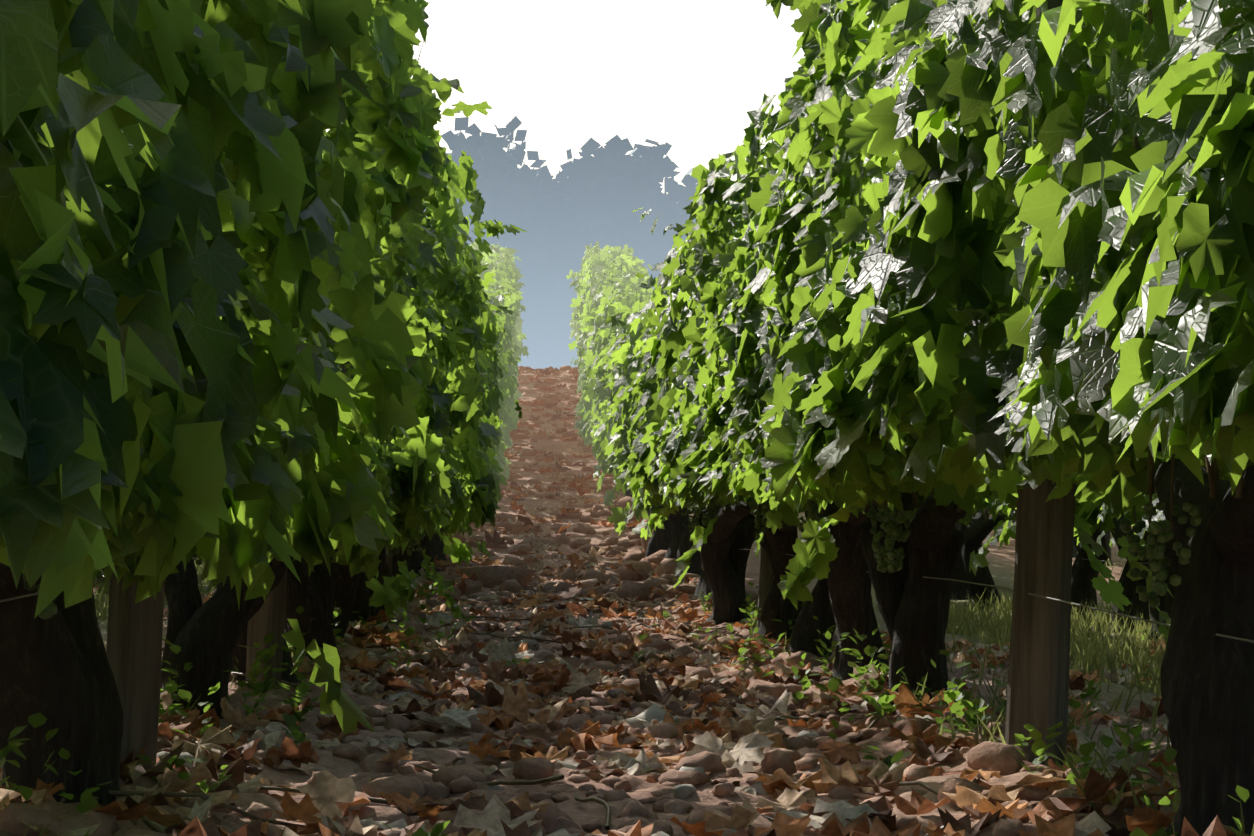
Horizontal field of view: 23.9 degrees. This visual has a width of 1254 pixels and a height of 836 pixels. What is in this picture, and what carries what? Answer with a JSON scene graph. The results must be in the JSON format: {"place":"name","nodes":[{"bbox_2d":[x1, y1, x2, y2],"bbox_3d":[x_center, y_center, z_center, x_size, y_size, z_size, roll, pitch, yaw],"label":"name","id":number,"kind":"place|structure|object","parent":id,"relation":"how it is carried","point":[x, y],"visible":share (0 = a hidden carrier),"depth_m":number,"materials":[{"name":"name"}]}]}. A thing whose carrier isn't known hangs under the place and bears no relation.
{"place":"outdoors","nodes":[
{"label":"outdoors","id":0,"kind":"place"},
{"bbox_2d":[0,371,1175,835],"bbox_3d":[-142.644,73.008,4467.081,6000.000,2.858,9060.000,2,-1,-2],"label":"ground","id":1,"kind":"structure","parent":0,"point":[1000,561],"depth_m":7.17,"materials":[{"name":"soil"}]},
{"bbox_2d":[40,580,945,835],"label":"twigs","id":2,"kind":"object","parent":1,"relation":"on","point":[150,824],"visible":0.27,"depth_m":5.09,"materials":[{"name":"wood"}]},
{"bbox_2d":[156,564,907,835],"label":"stones","id":3,"kind":"object","parent":1,"relation":"on","point":[658,713],"visible":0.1,"depth_m":6.60,"materials":[{"name":"stone"}]},
{"bbox_2d":[0,366,1179,835],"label":"soil clods","id":4,"kind":"object","parent":1,"relation":"on","point":[506,580],"visible":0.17,"depth_m":6.17,"materials":[{"name":"brown soil"}]},
{"bbox_2d":[0,574,1249,835],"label":"weeds","id":5,"kind":"object","parent":1,"relation":"on","point":[882,706],"visible":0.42,"depth_m":6.09,"materials":[{"name":"green plant"}]},
{"bbox_2d":[0,366,1250,835],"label":"fallen leaves","id":6,"kind":"object","parent":1,"relation":"on","point":[320,808],"visible":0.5,"depth_m":5.90,"materials":[{"name":"brown plant"}]},
{"bbox_2d":[0,515,1253,835],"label":"grass","id":7,"kind":"structure","parent":1,"relation":"on","point":[1126,653],"depth_m":10.48,"materials":[{"name":"green plant"}]},
{"bbox_2d":[0,0,1253,835],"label":"vine","id":8,"kind":"object","parent":1,"relation":"on","point":[224,254],"depth_m":4.12,"materials":[{"name":"green plant"}]},
{"bbox_2d":[22,493,1201,619],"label":"grape bunches","id":9,"kind":"object","parent":8,"relation":"hanging from","point":[1153,549],"visible":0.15,"depth_m":4.21,"materials":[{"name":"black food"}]},
{"bbox_2d":[337,0,1242,542],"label":"cluster","id":10,"kind":"object","parent":8,"relation":"attached to","point":[1213,470],"visible":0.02,"depth_m":4.21,"materials":[{"name":"green plant"}]},
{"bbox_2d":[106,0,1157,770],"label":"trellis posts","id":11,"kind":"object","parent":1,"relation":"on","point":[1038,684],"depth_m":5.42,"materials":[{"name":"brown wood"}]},
{"bbox_2d":[0,525,1253,642],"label":"trellis wires","id":12,"kind":"object","parent":11,"relation":"attached to","point":[1120,614],"depth_m":4.76,"materials":[{"name":"grey metal"}]},
{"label":"woodland trunks","id":13,"kind":"object","parent":1,"relation":"on","visible":0},
{"bbox_2d":[424,116,849,371],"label":"background trees","id":14,"kind":"object","parent":13,"relation":"attached to","point":[567,214],"visible":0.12,"depth_m":217.70,"materials":[{"name":"plant"}]},
{"bbox_2d":[326,0,879,193],"label":"sky","id":15,"kind":"structure","parent":0,"point":[687,75],"materials":[{"name":"white"}]}
]}

